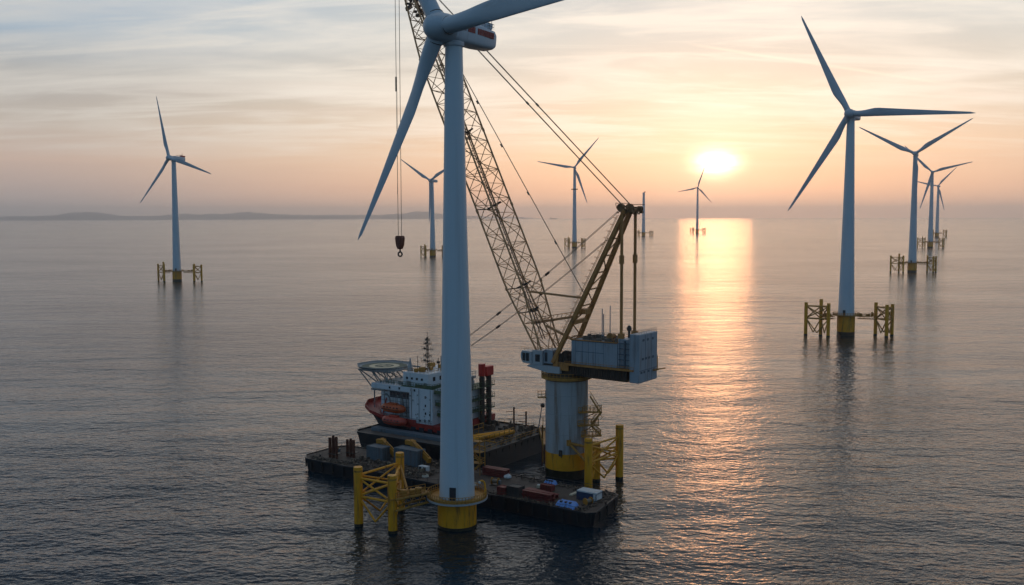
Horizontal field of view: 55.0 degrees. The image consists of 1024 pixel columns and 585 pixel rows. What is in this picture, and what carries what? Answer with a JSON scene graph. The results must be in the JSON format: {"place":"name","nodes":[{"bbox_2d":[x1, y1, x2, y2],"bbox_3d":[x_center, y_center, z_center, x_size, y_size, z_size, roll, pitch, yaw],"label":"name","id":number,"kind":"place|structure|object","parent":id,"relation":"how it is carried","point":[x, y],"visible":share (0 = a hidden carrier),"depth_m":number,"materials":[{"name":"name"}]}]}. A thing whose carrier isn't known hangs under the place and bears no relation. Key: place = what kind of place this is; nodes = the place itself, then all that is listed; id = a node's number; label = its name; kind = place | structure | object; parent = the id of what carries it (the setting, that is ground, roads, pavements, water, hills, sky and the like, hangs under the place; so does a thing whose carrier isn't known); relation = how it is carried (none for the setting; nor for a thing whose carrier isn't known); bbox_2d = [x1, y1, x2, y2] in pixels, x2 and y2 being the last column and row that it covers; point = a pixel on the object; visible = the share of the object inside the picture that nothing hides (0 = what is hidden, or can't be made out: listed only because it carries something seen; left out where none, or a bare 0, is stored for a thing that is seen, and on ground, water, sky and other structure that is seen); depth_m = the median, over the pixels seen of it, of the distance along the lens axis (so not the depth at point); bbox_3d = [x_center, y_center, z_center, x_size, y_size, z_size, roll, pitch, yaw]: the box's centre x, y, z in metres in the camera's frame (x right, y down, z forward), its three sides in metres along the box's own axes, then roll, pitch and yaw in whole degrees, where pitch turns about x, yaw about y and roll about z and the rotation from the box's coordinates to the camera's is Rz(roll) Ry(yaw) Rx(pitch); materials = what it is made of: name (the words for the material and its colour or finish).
{"place":"outdoors","nodes":[
{"label":"outdoors","id":0,"kind":"place"},
{"bbox_2d":[0,211,541,220],"bbox_3d":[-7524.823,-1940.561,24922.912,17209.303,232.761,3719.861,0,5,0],"label":"hills","id":1,"kind":"structure","parent":0,"point":[229,216],"depth_m":23784.92,"materials":[{"name":"grey"}]},
{"bbox_2d":[0,218,1023,584],"bbox_3d":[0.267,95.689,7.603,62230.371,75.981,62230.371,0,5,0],"label":"sea","id":2,"kind":"structure","parent":0,"point":[160,432],"depth_m":307.18,"materials":[{"name":"grey liquid"}]},
{"bbox_2d":[157,262,170,281],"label":"pile cluster","id":3,"kind":"object","parent":2,"relation":"in","point":[163,270],"visible":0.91,"depth_m":868.08,"materials":[{"name":"yellow paint"}]},
{"bbox_2d":[140,96,210,280],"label":"wind turbine","id":4,"kind":"object","parent":2,"relation":"in","point":[176,273],"visible":0.98,"depth_m":863.25,"materials":[{"name":"white paint"}]},
{"bbox_2d":[183,264,202,281],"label":"pile cluster","id":5,"kind":"object","parent":2,"relation":"in","point":[193,271],"visible":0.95,"depth_m":866.95,"materials":[{"name":"yellow paint"}]},
{"bbox_2d":[353,452,431,533],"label":"pile cluster","id":6,"kind":"object","parent":2,"relation":"in","point":[399,494],"visible":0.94,"depth_m":182.46,"materials":[{"name":"yellow paint"}]},
{"bbox_2d":[401,159,443,256],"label":"wind turbine","id":7,"kind":"object","parent":2,"relation":"in","point":[432,180],"visible":0.91,"depth_m":1352.71,"materials":[{"name":"white paint"}]},
{"bbox_2d":[420,244,428,256],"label":"pile cluster","id":8,"kind":"object","parent":2,"relation":"in","point":[425,251],"visible":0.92,"depth_m":1357.80,"materials":[{"name":"yellow paint"}]},
{"bbox_2d":[357,419,544,468],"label":"transport barge","id":9,"kind":"object","parent":2,"relation":"on","point":[497,454],"visible":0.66,"depth_m":235.03,"materials":[{"name":"black metal"}]},
{"bbox_2d":[357,332,494,434],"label":"accommodation ship","id":10,"kind":"object","parent":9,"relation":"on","point":[416,392],"visible":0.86,"depth_m":246.22,"materials":[{"name":"white paint"}]},
{"bbox_2d":[381,402,405,412],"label":"lifeboat","id":11,"kind":"object","parent":10,"relation":"hanging from","point":[392,407],"visible":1,"depth_m":244.91,"materials":[{"name":"orange plastic"}]},
{"bbox_2d":[382,415,406,425],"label":"lifeboat","id":12,"kind":"object","parent":10,"relation":"attached to","point":[394,420],"visible":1,"depth_m":242.58,"materials":[{"name":"orange plastic"}]},
{"bbox_2d":[473,423,514,446],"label":"pipe rack","id":13,"kind":"object","parent":9,"relation":"on","point":[494,434],"visible":0.56,"depth_m":234.80,"materials":[{"name":"yellow metal"}]},
{"bbox_2d":[479,420,538,448],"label":"deck gear","id":14,"kind":"object","parent":9,"relation":"on","point":[522,429],"visible":0.79,"depth_m":243.24,"materials":[{"name":"metal"}]},
{"bbox_2d":[507,407,514,427],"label":"mooring post","id":15,"kind":"object","parent":9,"relation":"on","point":[513,411],"visible":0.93,"depth_m":246.80,"materials":[{"name":"metal"}]},
{"bbox_2d":[518,411,526,426],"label":"mooring post","id":16,"kind":"object","parent":9,"relation":"on","point":[525,421],"visible":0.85,"depth_m":245.22,"materials":[{"name":"metal"}]},
{"bbox_2d":[536,403,544,430],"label":"lamp post","id":17,"kind":"object","parent":9,"relation":"on","point":[542,405],"visible":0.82,"depth_m":242.39,"materials":[{"name":"metal"}]},
{"bbox_2d":[539,425,544,465],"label":"gangway","id":18,"kind":"object","parent":9,"relation":"on","point":[542,434],"visible":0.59,"depth_m":222.01,"materials":[{"name":"yellow paint"}]},
{"bbox_2d":[358,0,562,531],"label":"wind turbine","id":19,"kind":"object","parent":2,"relation":"in","point":[457,496],"visible":0.98,"depth_m":178.45,"materials":[{"name":"white paint"}]},
{"bbox_2d":[449,488,455,500],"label":"door","id":20,"kind":"structure","parent":19,"relation":"in","point":[452,491],"depth_m":180.07,"materials":[{"name":"paint"}]},
{"bbox_2d":[479,480,485,495],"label":"platform davit","id":21,"kind":"object","parent":19,"relation":"on","point":[480,481],"visible":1,"depth_m":182.39,"materials":[{"name":"yellow paint"}]},
{"bbox_2d":[305,443,617,527],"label":"deck barge","id":22,"kind":"object","parent":2,"relation":"on","point":[592,516],"visible":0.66,"depth_m":197.41,"materials":[{"name":"metal"}]},
{"bbox_2d":[328,435,341,458],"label":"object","id":23,"kind":"object","parent":22,"relation":"on","point":[333,443],"visible":1,"depth_m":223.92,"materials":[{"name":"metal"}]},
{"bbox_2d":[345,438,358,457],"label":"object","id":24,"kind":"object","parent":22,"relation":"on","point":[350,448],"visible":1,"depth_m":224.87,"materials":[{"name":"metal"}]},
{"bbox_2d":[366,443,390,460],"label":"container","id":25,"kind":"object","parent":22,"relation":"on","point":[375,451],"visible":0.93,"depth_m":221.52,"materials":[{"name":"grey metal"}]},
{"bbox_2d":[383,447,389,460],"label":"door","id":26,"kind":"structure","parent":25,"relation":"in","point":[386,452],"depth_m":221.27,"materials":[{"name":"grey paint"}]},
{"bbox_2d":[376,438,393,456],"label":"deck crane","id":27,"kind":"object","parent":22,"relation":"on","point":[382,441],"visible":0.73,"depth_m":223.70,"materials":[{"name":"metal"}]},
{"bbox_2d":[394,445,425,466],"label":"container","id":28,"kind":"object","parent":22,"relation":"on","point":[413,456],"visible":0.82,"depth_m":216.92,"materials":[{"name":"grey metal"}]},
{"bbox_2d":[418,450,424,465],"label":"door","id":29,"kind":"structure","parent":28,"relation":"in","point":[420,460],"depth_m":216.35,"materials":[{"name":"grey paint"}]},
{"bbox_2d":[405,439,431,462],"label":"deck crane","id":30,"kind":"object","parent":22,"relation":"on","point":[426,457],"visible":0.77,"depth_m":218.42,"materials":[{"name":"metal"}]},
{"bbox_2d":[418,465,429,470],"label":"white cabinet","id":31,"kind":"object","parent":22,"relation":"on","point":[426,467],"visible":0.81,"depth_m":212.02,"materials":[{"name":"metal"}]},
{"bbox_2d":[313,455,578,506],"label":"chain railing","id":32,"kind":"object","parent":22,"relation":"on","point":[438,479],"visible":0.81,"depth_m":203.82,"materials":[{"name":"metal"}]},
{"bbox_2d":[309,455,618,511],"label":"deck scrap","id":33,"kind":"object","parent":22,"relation":"on","point":[408,469],"visible":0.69,"depth_m":211.29,"materials":[{"name":"metal"}]},
{"bbox_2d":[473,434,484,474],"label":"stair gantry","id":34,"kind":"object","parent":22,"relation":"on","point":[479,460],"visible":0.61,"depth_m":209.96,"materials":[{"name":"yellow metal"}]},
{"bbox_2d":[489,477,500,485],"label":"deck winch","id":35,"kind":"object","parent":22,"relation":"on","point":[495,482],"visible":1,"depth_m":201.10,"materials":[{"name":"metal"}]},
{"bbox_2d":[482,465,509,477],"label":"beam stack","id":36,"kind":"object","parent":22,"relation":"on","point":[500,472],"visible":0.98,"depth_m":208.17,"materials":[{"name":"red paint"}]},
{"bbox_2d":[497,485,506,494],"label":"crate","id":37,"kind":"object","parent":22,"relation":"on","point":[501,488],"visible":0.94,"depth_m":194.30,"materials":[{"name":"red paint"}]},
{"bbox_2d":[506,483,524,496],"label":"crate","id":38,"kind":"object","parent":22,"relation":"on","point":[513,489],"visible":0.9,"depth_m":193.40,"materials":[{"name":"paint"}]},
{"bbox_2d":[522,488,554,502],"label":"shipping container","id":39,"kind":"object","parent":22,"relation":"on","point":[534,494],"visible":0.94,"depth_m":190.13,"materials":[{"name":"red metal"}]},
{"bbox_2d":[528,487,558,498],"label":"beam stack","id":40,"kind":"object","parent":22,"relation":"on","point":[556,495],"visible":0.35,"depth_m":193.11,"materials":[{"name":"red paint"}]},
{"bbox_2d":[540,483,554,491],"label":"crate","id":41,"kind":"object","parent":22,"relation":"on","point":[547,487],"visible":0.98,"depth_m":197.12,"materials":[{"name":"red paint"}]},
{"bbox_2d":[544,479,556,484],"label":"tarpaulin load","id":42,"kind":"object","parent":22,"relation":"on","point":[550,481],"visible":0.85,"depth_m":201.29,"materials":[{"name":"fabric"}]},
{"bbox_2d":[556,499,578,509],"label":"tarpaulin load","id":43,"kind":"object","parent":22,"relation":"on","point":[562,503],"visible":0.99,"depth_m":185.77,"materials":[{"name":"fabric"}]},
{"bbox_2d":[581,497,593,506],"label":"deck winch","id":44,"kind":"object","parent":22,"relation":"on","point":[587,501],"visible":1,"depth_m":186.91,"materials":[{"name":"metal"}]},
{"bbox_2d":[576,487,601,501],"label":"site cabin","id":45,"kind":"object","parent":22,"relation":"on","point":[587,493],"visible":0.99,"depth_m":190.40,"materials":[{"name":"white metal"}]},
{"bbox_2d":[537,139,597,247],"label":"wind turbine","id":46,"kind":"object","parent":2,"relation":"in","point":[574,241],"visible":0.98,"depth_m":1706.18,"materials":[{"name":"white paint"}]},
{"bbox_2d":[564,237,570,247],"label":"pile cluster","id":47,"kind":"object","parent":2,"relation":"in","point":[568,242],"visible":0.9,"depth_m":1714.85,"materials":[{"name":"yellow paint"}]},
{"bbox_2d":[538,371,602,479],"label":"crane column","id":48,"kind":"structure","parent":2,"relation":"in","point":[567,421],"depth_m":214.92,"materials":[{"name":"white metal"}]},
{"bbox_2d":[395,0,665,383],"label":"pedestal crane","id":49,"kind":"object","parent":48,"relation":"on","point":[632,357],"visible":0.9,"depth_m":214.02,"materials":[{"name":"metal"}]},
{"bbox_2d":[470,238,608,346],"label":"guy rope","id":50,"kind":"object","parent":49,"relation":"attached to","point":[498,326],"visible":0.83,"depth_m":221.75,"materials":[{"name":"metal"}]},
{"bbox_2d":[470,211,617,335],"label":"guy rope","id":51,"kind":"object","parent":49,"relation":"attached to","point":[546,274],"visible":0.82,"depth_m":222.15,"materials":[{"name":"metal"}]},
{"bbox_2d":[578,238,585,247],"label":"pile cluster","id":52,"kind":"object","parent":2,"relation":"in","point":[582,245],"visible":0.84,"depth_m":1714.51,"materials":[{"name":"yellow paint"}]},
{"bbox_2d":[584,424,623,487],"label":"pile cluster","id":53,"kind":"object","parent":2,"relation":"in","point":[593,450],"visible":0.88,"depth_m":213.44,"materials":[{"name":"yellow paint"}]},
{"bbox_2d":[641,193,645,235],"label":"wind turbine","id":54,"kind":"object","parent":2,"relation":"in","point":[643,232],"visible":0.94,"depth_m":2582.34,"materials":[{"name":"white paint"}]},
{"bbox_2d":[679,170,711,232],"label":"wind turbine","id":55,"kind":"object","parent":2,"relation":"in","point":[697,217],"visible":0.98,"depth_m":2971.03,"materials":[{"name":"white paint"}]},
{"bbox_2d":[804,299,834,336],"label":"pile cluster","id":56,"kind":"object","parent":2,"relation":"in","point":[822,316],"visible":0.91,"depth_m":468.26,"materials":[{"name":"yellow paint"}]},
{"bbox_2d":[857,302,893,336],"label":"pile cluster","id":57,"kind":"object","parent":2,"relation":"in","point":[888,316],"visible":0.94,"depth_m":467.84,"materials":[{"name":"yellow paint"}]},
{"bbox_2d":[788,16,973,335],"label":"wind turbine","id":58,"kind":"object","parent":2,"relation":"in","point":[845,314],"visible":1,"depth_m":463.86,"materials":[{"name":"white paint"}]},
{"bbox_2d":[890,254,906,271],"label":"pile cluster","id":59,"kind":"object","parent":2,"relation":"in","point":[899,263],"visible":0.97,"depth_m":973.22,"materials":[{"name":"yellow paint"}]},
{"bbox_2d":[859,118,972,271],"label":"wind turbine","id":60,"kind":"object","parent":2,"relation":"in","point":[912,262],"visible":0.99,"depth_m":968.19,"materials":[{"name":"white paint"}]},
{"bbox_2d":[917,236,925,247],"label":"pile cluster","id":61,"kind":"object","parent":2,"relation":"in","point":[922,242],"visible":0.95,"depth_m":1663.96,"materials":[{"name":"yellow paint"}]},
{"bbox_2d":[918,255,936,271],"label":"pile cluster","id":62,"kind":"object","parent":2,"relation":"in","point":[933,263],"visible":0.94,"depth_m":972.92,"materials":[{"name":"yellow paint"}]},
{"bbox_2d":[918,167,956,236],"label":"wind turbine","id":63,"kind":"object","parent":2,"relation":"in","point":[936,232],"visible":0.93,"depth_m":2408.62,"materials":[{"name":"white paint"}]},
{"bbox_2d":[905,146,970,247],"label":"wind turbine","id":64,"kind":"object","parent":2,"relation":"in","point":[930,241],"visible":0.93,"depth_m":1658.09,"materials":[{"name":"white paint"}]},
{"bbox_2d":[935,238,944,247],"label":"pile cluster","id":65,"kind":"object","parent":2,"relation":"in","point":[942,241],"visible":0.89,"depth_m":1664.05,"materials":[{"name":"yellow paint"}]},
{"bbox_2d":[0,0,1023,218],"label":"sky","id":66,"kind":"structure","parent":0,"point":[288,106],"materials":[{"name":"orange"}]}
]}

